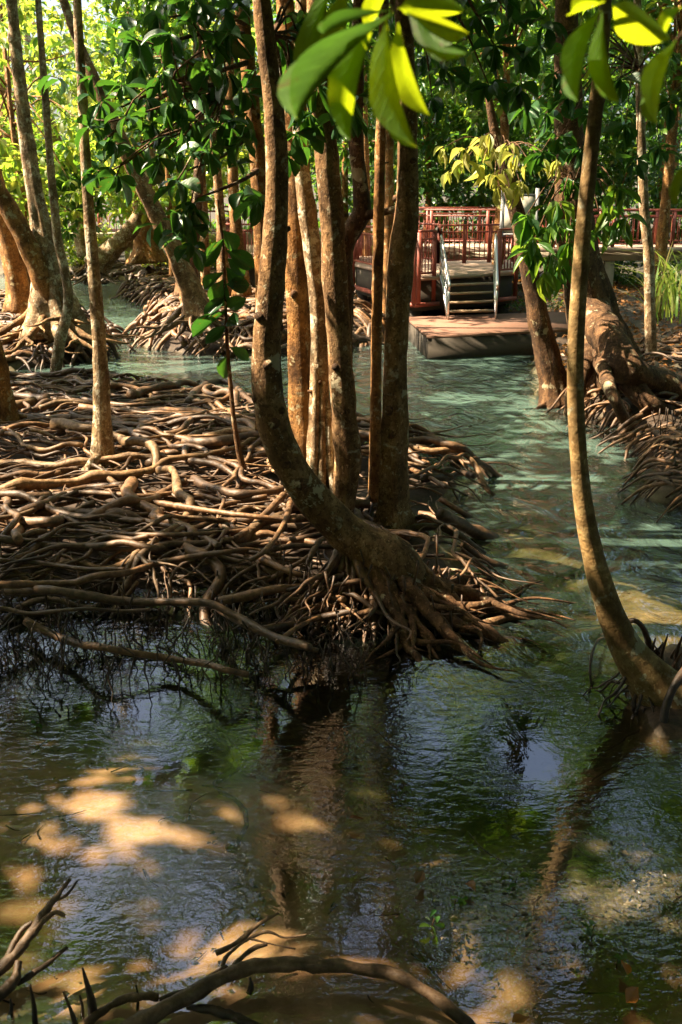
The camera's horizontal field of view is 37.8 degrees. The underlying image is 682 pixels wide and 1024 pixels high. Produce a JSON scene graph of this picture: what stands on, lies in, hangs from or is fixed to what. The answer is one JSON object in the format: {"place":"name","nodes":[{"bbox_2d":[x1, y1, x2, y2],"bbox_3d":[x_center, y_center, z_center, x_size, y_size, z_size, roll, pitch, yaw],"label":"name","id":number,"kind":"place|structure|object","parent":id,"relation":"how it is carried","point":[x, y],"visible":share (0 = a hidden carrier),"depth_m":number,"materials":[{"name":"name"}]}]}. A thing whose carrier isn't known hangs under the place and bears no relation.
{"place":"outdoors","nodes":[
{"label":"outdoors","id":0,"kind":"place"},
{"bbox_2d":[6,998,12,1020],"bbox_3d":[-1.489,2.235,4.471,0.034,0.104,0.030,0,18,0],"label":"breathing root","id":1,"kind":"object","parent":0,"point":[10,1016],"visible":1,"depth_m":4.47,"materials":[{"name":"brown plant"}]},
{"bbox_2d":[30,720,41,732],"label":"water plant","id":2,"kind":"object","parent":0,"point":[36,725],"visible":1,"depth_m":6.85,"materials":[{"name":"green plant"}]},
{"bbox_2d":[0,274,681,986],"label":"water","id":3,"kind":"structure","parent":0,"point":[408,748],"depth_m":7.35,"materials":[{"name":"teal liquid"}]},
{"bbox_2d":[29,984,37,1023],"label":"breathing root","id":4,"kind":"object","parent":3,"relation":"on","point":[34,1013],"visible":1,"depth_m":4.42,"materials":[{"name":"brown plant"}]},
{"bbox_2d":[0,878,77,1001],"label":"dead branch","id":5,"kind":"object","parent":3,"relation":"on","point":[16,949],"visible":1,"depth_m":4.67,"materials":[{"name":"brown wood"}]},
{"bbox_2d":[35,0,72,371],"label":"mangrove tree","id":6,"kind":"object","parent":3,"relation":"in","point":[57,357],"visible":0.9,"depth_m":18.94,"materials":[{"name":"brown plant"}]},
{"bbox_2d":[63,991,77,1023],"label":"breathing root","id":7,"kind":"object","parent":3,"relation":"on","point":[73,1017],"visible":1,"depth_m":4.35,"materials":[{"name":"brown plant"}]},
{"bbox_2d":[79,995,83,1019],"bbox_3d":[-1.165,2.223,4.469,0.020,0.122,0.023,0,18,0],"label":"breathing root","id":8,"kind":"object","parent":3,"relation":"on","point":[82,1010],"visible":0.99,"depth_m":4.47,"materials":[{"name":"brown plant"}]},
{"bbox_2d":[82,967,96,1015],"bbox_3d":[-1.116,2.152,4.445,0.050,0.273,0.054,-10,20,-30],"label":"breathing root","id":9,"kind":"object","parent":3,"relation":"in","point":[91,1003],"visible":0.87,"depth_m":4.44,"materials":[{"name":"brown plant"}]},
{"bbox_2d":[135,984,139,1010],"bbox_3d":[-0.924,2.203,4.514,0.018,0.131,0.021,6,19,18],"label":"breathing root","id":10,"kind":"object","parent":3,"relation":"on","point":[137,1006],"visible":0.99,"depth_m":4.52,"materials":[{"name":"brown plant"}]},
{"bbox_2d":[246,977,253,994],"bbox_3d":[-0.423,2.198,4.619,0.038,0.085,0.036,0,18,0],"label":"breathing root","id":11,"kind":"object","parent":3,"relation":"on","point":[250,990],"visible":1,"depth_m":4.61,"materials":[{"name":"brown plant"}]},
{"bbox_2d":[349,815,362,818],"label":"fallen leaf","id":12,"kind":"object","parent":3,"relation":"on","point":[355,816],"visible":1,"depth_m":5.79,"materials":[{"name":"brown plant"}]},
{"bbox_2d":[413,870,424,883],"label":"fallen leaf","id":13,"kind":"object","parent":3,"relation":"on","point":[418,876],"visible":1,"depth_m":5.28,"materials":[{"name":"brown plant"}]},
{"bbox_2d":[419,909,444,932],"bbox_3d":[0.450,2.064,4.983,0.094,0.111,0.135,14,22,37],"label":"water plant","id":14,"kind":"object","parent":3,"relation":"on","point":[437,918],"visible":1,"depth_m":4.99,"materials":[{"name":"green plant"}]},
{"bbox_2d":[450,895,467,909],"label":"water plant","id":15,"kind":"object","parent":3,"relation":"on","point":[461,901],"visible":1,"depth_m":5.13,"materials":[{"name":"green plant"}]},
{"bbox_2d":[499,872,528,892],"bbox_3d":[0.916,1.973,5.287,0.154,0.102,0.090,4,18,12],"label":"water plant","id":16,"kind":"object","parent":3,"relation":"on","point":[522,874],"visible":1,"depth_m":5.29,"materials":[{"name":"green plant"}]},
{"bbox_2d":[512,1013,529,1022],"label":"fallen leaf","id":17,"kind":"object","parent":3,"relation":"on","point":[518,1018],"visible":1,"depth_m":4.36,"materials":[{"name":"brown plant"}]},
{"bbox_2d":[580,919,602,939],"bbox_3d":[1.236,2.075,4.952,0.103,0.109,0.106,-5,18,-14],"label":"water plant","id":18,"kind":"object","parent":3,"relation":"on","point":[589,931],"visible":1,"depth_m":4.94,"materials":[{"name":"green plant"}]},
{"bbox_2d":[621,960,631,974],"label":"fallen leaf","id":19,"kind":"object","parent":3,"relation":"on","point":[628,968],"visible":1,"depth_m":4.66,"materials":[{"name":"brown plant"}]},
{"bbox_2d":[625,986,638,1002],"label":"fallen leaf","id":20,"kind":"object","parent":3,"relation":"on","point":[631,994],"visible":1,"depth_m":4.49,"materials":[{"name":"brown plant"}]},
{"bbox_2d":[0,145,681,1023],"bbox_3d":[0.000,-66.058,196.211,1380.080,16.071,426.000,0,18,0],"label":"ground","id":21,"kind":"structure","parent":0,"point":[116,817],"depth_m":5.54,"materials":[{"name":"brown soil"}]},
{"bbox_2d":[0,168,45,344],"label":"mangrove tree","id":22,"kind":"object","parent":21,"relation":"on","point":[17,289],"visible":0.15,"depth_m":22.75,"materials":[{"name":"brown plant"}]},
{"bbox_2d":[0,340,58,423],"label":"mangrove tree","id":23,"kind":"object","parent":21,"relation":"on","point":[8,409],"visible":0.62,"depth_m":14.05,"materials":[{"name":"brown plant"}]},
{"bbox_2d":[0,7,96,220],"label":"forest tree","id":24,"kind":"object","parent":21,"relation":"on","point":[27,27],"visible":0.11,"depth_m":38.77,"materials":[{"name":"green plant"}]},
{"bbox_2d":[1,124,111,248],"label":"forest tree","id":25,"kind":"object","parent":21,"relation":"on","point":[98,208],"visible":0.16,"depth_m":35.63,"materials":[{"name":"green plant"}]},
{"bbox_2d":[0,0,116,192],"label":"forest tree","id":26,"kind":"object","parent":21,"relation":"on","point":[52,12],"visible":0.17,"depth_m":47.95,"materials":[{"name":"green plant"}]},
{"bbox_2d":[0,0,121,285],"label":"forest tree","id":27,"kind":"object","parent":21,"relation":"on","point":[10,164],"visible":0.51,"depth_m":31.87,"materials":[{"name":"green plant"}]},
{"bbox_2d":[0,0,141,372],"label":"mangrove tree","id":28,"kind":"object","parent":21,"relation":"on","point":[37,320],"visible":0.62,"depth_m":21.54,"materials":[{"name":"brown plant"}]},
{"bbox_2d":[18,0,128,277],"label":"mangrove tree","id":29,"kind":"object","parent":21,"relation":"on","point":[80,244],"visible":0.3,"depth_m":42.15,"materials":[{"name":"brown plant"}]},
{"bbox_2d":[61,0,120,481],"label":"mangrove tree","id":30,"kind":"object","parent":21,"relation":"on","point":[102,443],"visible":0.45,"depth_m":11.68,"materials":[{"name":"brown plant"}]},
{"bbox_2d":[61,209,151,267],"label":"shrub","id":31,"kind":"object","parent":21,"relation":"on","point":[69,247],"visible":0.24,"depth_m":43.42,"materials":[{"name":"green plant"}]},
{"bbox_2d":[71,55,156,284],"bbox_3d":[-9.395,-14.238,37.984,4.641,10.822,2.782,6,19,18],"label":"mangrove tree","id":32,"kind":"object","parent":21,"relation":"on","point":[113,248],"visible":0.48,"depth_m":39.34,"materials":[{"name":"brown plant"}]},
{"bbox_2d":[70,7,168,284],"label":"mangrove tree","id":33,"kind":"object","parent":21,"relation":"on","point":[143,252],"visible":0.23,"depth_m":40.27,"materials":[{"name":"brown plant"}]},
{"bbox_2d":[60,3,249,276],"bbox_3d":[-6.617,-13.819,37.623,7.525,10.462,7.519,0,18,0],"label":"forest tree","id":34,"kind":"object","parent":21,"relation":"on","point":[167,202],"visible":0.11,"depth_m":37.07,"materials":[{"name":"green plant"}]},
{"bbox_2d":[91,74,224,266],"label":"forest tree","id":35,"kind":"object","parent":21,"relation":"on","point":[114,211],"visible":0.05,"depth_m":43.18,"materials":[{"name":"green plant"}]},
{"bbox_2d":[62,206,253,262],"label":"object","id":36,"kind":"structure","parent":21,"relation":"on","point":[103,240],"depth_m":44.42,"materials":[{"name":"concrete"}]},
{"bbox_2d":[62,0,263,209],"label":"forest tree","id":37,"kind":"object","parent":21,"relation":"on","point":[93,5],"visible":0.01,"depth_m":52.10,"materials":[{"name":"green plant"}]},
{"bbox_2d":[125,228,216,269],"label":"shrub","id":38,"kind":"object","parent":21,"relation":"on","point":[155,266],"visible":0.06,"depth_m":42.95,"materials":[{"name":"green plant"}]},
{"bbox_2d":[110,22,255,306],"bbox_3d":[-5.889,-12.761,36.127,6.742,10.530,17.462,0,18,0],"label":"mangrove tree","id":39,"kind":"object","parent":21,"relation":"on","point":[143,288],"visible":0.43,"depth_m":34.48,"materials":[{"name":"brown plant"}]},
{"bbox_2d":[88,0,294,284],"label":"forest tree","id":40,"kind":"object","parent":21,"relation":"on","point":[144,6],"visible":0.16,"depth_m":29.39,"materials":[{"name":"green plant"}]},
{"bbox_2d":[200,26,231,317],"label":"mangrove tree","id":41,"kind":"object","parent":21,"relation":"on","point":[217,182],"visible":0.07,"depth_m":25.78,"materials":[{"name":"brown plant"}]},
{"bbox_2d":[59,0,385,358],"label":"mangrove tree","id":42,"kind":"object","parent":21,"relation":"on","point":[183,310],"visible":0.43,"depth_m":22.89,"materials":[{"name":"brown plant"}]},
{"bbox_2d":[203,17,252,335],"bbox_3d":[2.316,-11.016,27.289,16.962,11.169,3.984,-12,21,-33],"label":"mangrove tree","id":43,"kind":"object","parent":21,"relation":"on","point":[236,226],"visible":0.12,"depth_m":24.80,"materials":[{"name":"brown plant"}]},
{"bbox_2d":[226,217,253,268],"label":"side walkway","id":44,"kind":"structure","parent":21,"relation":"on","point":[249,248],"depth_m":33.64,"materials":[{"name":"wood"}]},
{"bbox_2d":[183,0,313,190],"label":"forest tree","id":45,"kind":"object","parent":21,"relation":"on","point":[245,183],"visible":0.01,"depth_m":44.84,"materials":[{"name":"green plant"}]},
{"bbox_2d":[83,943,475,1023],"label":"driftwood","id":46,"kind":"object","parent":21,"relation":"on","point":[191,994],"visible":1,"depth_m":4.52,"materials":[{"name":"brown wood"}]},
{"bbox_2d":[215,912,306,965],"bbox_3d":[-0.383,2.044,4.768,0.440,0.091,0.186,-8,19,-23],"label":"fallen twig","id":47,"kind":"object","parent":46,"relation":"on","point":[240,941],"visible":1,"depth_m":4.77,"materials":[{"name":"brown wood"}]},
{"bbox_2d":[276,0,310,513],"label":"mangrove tree","id":48,"kind":"object","parent":21,"relation":"on","point":[298,322],"visible":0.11,"depth_m":10.19,"materials":[{"name":"brown plant"}]},
{"bbox_2d":[293,0,334,492],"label":"mangrove tree","id":49,"kind":"object","parent":21,"relation":"on","point":[320,460],"visible":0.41,"depth_m":9.89,"materials":[{"name":"brown plant"}]},
{"bbox_2d":[0,367,631,850],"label":"root mat","id":50,"kind":"object","parent":21,"relation":"on","point":[158,427],"visible":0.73,"depth_m":10.03,"materials":[{"name":"brown plant"}]},
{"bbox_2d":[38,0,265,430],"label":"mangrove tree","id":51,"kind":"object","parent":50,"relation":"on","point":[236,41],"visible":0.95,"depth_m":10.45,"materials":[{"name":"green plant"}]},
{"bbox_2d":[191,199,254,469],"bbox_3d":[-1.330,-1.954,11.326,0.736,3.064,0.320,-4,18,-13],"label":"sapling","id":52,"kind":"object","parent":50,"relation":"on","point":[241,262],"visible":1,"depth_m":11.16,"materials":[{"name":"green plant"}]},
{"bbox_2d":[281,333,383,348],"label":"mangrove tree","id":53,"kind":"object","parent":21,"relation":"on","point":[364,337],"visible":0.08,"depth_m":23.31,"materials":[{"name":"brown plant"}]},
{"bbox_2d":[306,0,361,512],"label":"mangrove tree","id":54,"kind":"object","parent":21,"relation":"on","point":[345,429],"visible":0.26,"depth_m":9.50,"materials":[{"name":"brown plant"}]},
{"bbox_2d":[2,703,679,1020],"bbox_3d":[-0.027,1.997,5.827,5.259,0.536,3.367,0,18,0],"label":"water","id":55,"kind":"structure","parent":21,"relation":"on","point":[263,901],"depth_m":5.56,"materials":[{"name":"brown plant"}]},
{"bbox_2d":[0,1,681,238],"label":"forest","id":56,"kind":"object","parent":21,"relation":"on","point":[213,224],"depth_m":66.81,"materials":[{"name":"green plant"}]},
{"bbox_2d":[0,762,681,1023],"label":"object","id":57,"kind":"object","parent":21,"relation":"on","point":[440,980],"depth_m":5.04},
{"bbox_2d":[256,4,442,221],"bbox_3d":[0.202,-15.130,39.321,8.030,11.448,7.950,0,18,0],"label":"forest tree","id":58,"kind":"object","parent":21,"relation":"on","point":[344,157],"visible":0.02,"depth_m":39.39,"materials":[{"name":"green plant"}]},
{"bbox_2d":[354,65,370,294],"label":"mangrove tree","id":59,"kind":"object","parent":21,"relation":"on","point":[367,162],"visible":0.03,"depth_m":33.88,"materials":[{"name":"brown plant"}]},
{"bbox_2d":[345,0,394,367],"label":"mangrove tree","id":60,"kind":"object","parent":21,"relation":"on","point":[359,218],"visible":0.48,"depth_m":10.42,"materials":[{"name":"brown plant"}]},
{"bbox_2d":[320,211,436,268],"bbox_3d":[2.170,-10.224,38.051,6.196,2.914,3.434,0,18,0],"label":"shrub","id":61,"kind":"object","parent":21,"relation":"on","point":[419,228],"depth_m":37.58,"materials":[{"name":"green plant"}]},
{"bbox_2d":[275,0,498,326],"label":"forest tree","id":62,"kind":"object","parent":21,"relation":"on","point":[389,194],"visible":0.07,"depth_m":25.29,"materials":[{"name":"brown plant"}]},
{"bbox_2d":[310,2,466,214],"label":"forest tree","id":63,"kind":"object","parent":21,"relation":"on","point":[372,190],"visible":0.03,"depth_m":46.87,"materials":[{"name":"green plant"}]},
{"bbox_2d":[359,0,428,522],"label":"mangrove tree","id":64,"kind":"object","parent":21,"relation":"on","point":[379,141],"visible":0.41,"depth_m":10.30,"materials":[{"name":"brown plant"}]},
{"bbox_2d":[228,0,575,671],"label":"mangrove tree","id":65,"kind":"object","parent":21,"relation":"on","point":[375,567],"visible":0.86,"depth_m":8.36,"materials":[{"name":"brown plant"}]},
{"bbox_2d":[342,5,514,242],"bbox_3d":[3.301,-14.232,38.046,7.000,10.705,6.970,5,18,16],"label":"forest tree","id":66,"kind":"object","parent":21,"relation":"on","point":[426,179],"visible":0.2,"depth_m":36.48,"materials":[{"name":"green plant"}]},
{"bbox_2d":[353,222,518,316],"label":"viewing deck","id":67,"kind":"structure","parent":21,"relation":"on","point":[426,294],"depth_m":27.44,"materials":[{"name":"wood"}]},
{"bbox_2d":[421,201,507,243],"bbox_3d":[4.628,-10.313,38.208,5.530,3.106,3.312,0,18,0],"label":"shrub","id":68,"kind":"object","parent":21,"relation":"on","point":[427,203],"visible":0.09,"depth_m":37.96,"materials":[{"name":"green plant"}]},
{"bbox_2d":[373,0,567,539],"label":"mangrove tree","id":69,"kind":"object","parent":21,"relation":"on","point":[394,510],"visible":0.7,"depth_m":10.05,"materials":[{"name":"brown plant"}]},
{"bbox_2d":[277,0,681,205],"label":"overhanging tree","id":70,"kind":"object","parent":21,"relation":"on","point":[330,47],"visible":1,"depth_m":1.57,"materials":[{"name":"green plant"}]},
{"bbox_2d":[408,312,567,359],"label":"landing platform","id":71,"kind":"structure","parent":21,"relation":"on","point":[453,336],"depth_m":23.08,"materials":[{"name":"wood"}]},
{"bbox_2d":[439,234,498,319],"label":"staircase","id":72,"kind":"structure","parent":71,"relation":"on","point":[448,302],"depth_m":25.62,"materials":[{"name":"metal"}]},
{"bbox_2d":[414,0,597,264],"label":"forest tree","id":73,"kind":"object","parent":21,"relation":"on","point":[507,71],"visible":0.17,"depth_m":28.94,"materials":[{"name":"green plant"}]},
{"bbox_2d":[433,98,585,413],"bbox_3d":[3.006,-4.002,15.943,3.242,5.236,1.922,-3,18,-11],"label":"mangrove tree","id":74,"kind":"object","parent":21,"relation":"on","point":[551,373],"visible":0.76,"depth_m":16.03,"materials":[{"name":"green plant"}]},
{"bbox_2d":[416,0,610,237],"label":"forest tree","id":75,"kind":"object","parent":21,"relation":"on","point":[436,169],"visible":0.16,"depth_m":36.04,"materials":[{"name":"green plant"}]},
{"bbox_2d":[418,0,616,235],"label":"forest tree","id":76,"kind":"object","parent":21,"relation":"on","point":[488,194],"visible":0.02,"depth_m":47.18,"materials":[{"name":"green plant"}]},
{"bbox_2d":[354,276,681,374],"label":"leaf litter","id":77,"kind":"object","parent":21,"relation":"on","point":[621,296],"visible":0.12,"depth_m":28.63,"materials":[{"name":"brown plant"}]},
{"bbox_2d":[500,188,539,250],"bbox_3d":[5.182,-7.615,29.267,1.086,3.618,0.100,0,18,0],"label":"notice board","id":78,"kind":"object","parent":21,"relation":"on","point":[527,203],"visible":0.24,"depth_m":28.86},
{"bbox_2d":[503,286,564,310],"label":"seedlings","id":79,"kind":"object","parent":21,"relation":"on","point":[523,304],"visible":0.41,"depth_m":27.86,"materials":[{"name":"green plant"}]},
{"bbox_2d":[394,207,681,287],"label":"walkway","id":80,"kind":"structure","parent":21,"relation":"on","point":[610,256],"depth_m":33.22,"materials":[{"name":"red wood"}]},
{"bbox_2d":[468,219,624,281],"bbox_3d":[7.089,-9.843,37.333,6.063,2.722,3.400,-7,19,-22],"label":"shrub","id":81,"kind":"object","parent":21,"relation":"on","point":[540,266],"visible":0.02,"depth_m":37.28,"materials":[{"name":"green plant"}]},
{"bbox_2d":[425,824,681,981],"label":"leaf litter","id":82,"kind":"object","parent":21,"relation":"on","point":[550,944],"visible":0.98,"depth_m":5.07,"materials":[{"name":"plant"}]},
{"bbox_2d":[465,880,475,891],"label":"fallen leaf","id":83,"kind":"object","parent":82,"relation":"on","point":[471,884],"visible":1,"depth_m":5.22,"materials":[{"name":"brown plant"}]},
{"bbox_2d":[613,948,627,968],"bbox_3d":[1.338,2.144,4.763,0.099,0.092,0.057,-13,22,-35],"label":"water plant","id":84,"kind":"object","parent":82,"relation":"on","point":[618,957],"visible":0.96,"depth_m":4.75,"materials":[{"name":"green plant"}]},
{"bbox_2d":[468,0,681,225],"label":"forest tree","id":85,"kind":"object","parent":21,"relation":"on","point":[612,143],"visible":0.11,"depth_m":35.88,"materials":[{"name":"green plant"}]},
{"bbox_2d":[507,0,681,478],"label":"mangrove tree","id":86,"kind":"object","parent":21,"relation":"on","point":[617,367],"visible":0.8,"depth_m":15.47,"materials":[{"name":"green plant"}]},
{"bbox_2d":[619,407,681,521],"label":"root tangle","id":87,"kind":"object","parent":86,"relation":"attached to","point":[661,478],"visible":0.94,"depth_m":12.25,"materials":[{"name":"brown plant"}]},
{"bbox_2d":[507,0,681,360],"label":"mangrove tree","id":88,"kind":"object","parent":21,"relation":"on","point":[567,152],"visible":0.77,"depth_m":14.67,"materials":[{"name":"green plant"}]},
{"bbox_2d":[567,0,681,731],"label":"mangrove tree","id":89,"kind":"object","parent":21,"relation":"on","point":[651,677],"visible":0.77,"depth_m":6.80,"materials":[{"name":"bark"},{"name":"glossy leaf"}]},
{"bbox_2d":[579,0,681,320],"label":"forest tree","id":90,"kind":"object","parent":21,"relation":"on","point":[673,72],"visible":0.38,"depth_m":25.16,"materials":[{"name":"green plant"}]},
{"bbox_2d":[582,0,681,242],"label":"forest tree","id":91,"kind":"object","parent":21,"relation":"on","point":[654,192],"visible":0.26,"depth_m":36.32,"materials":[{"name":"green plant"}]},
{"bbox_2d":[583,19,681,233],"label":"forest tree","id":92,"kind":"object","parent":21,"relation":"on","point":[679,135],"visible":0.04,"depth_m":44.33,"materials":[{"name":"green plant"}]},
{"bbox_2d":[601,226,681,287],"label":"shrub","id":93,"kind":"object","parent":21,"relation":"on","point":[618,278],"visible":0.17,"depth_m":37.30,"materials":[{"name":"green plant"}]},
{"bbox_2d":[606,241,681,323],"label":"reed clump","id":94,"kind":"object","parent":21,"relation":"on","point":[672,295],"visible":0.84,"depth_m":22.01,"materials":[{"name":"green plant"}]},
{"bbox_2d":[614,222,681,283],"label":"shrub","id":95,"kind":"object","parent":21,"relation":"on","point":[667,268],"visible":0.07,"depth_m":38.21,"materials":[{"name":"green plant"}]},
{"bbox_2d":[1,0,681,144],"label":"sky","id":96,"kind":"structure","parent":0,"point":[85,4],"materials":[{"name":"white"}]}
]}

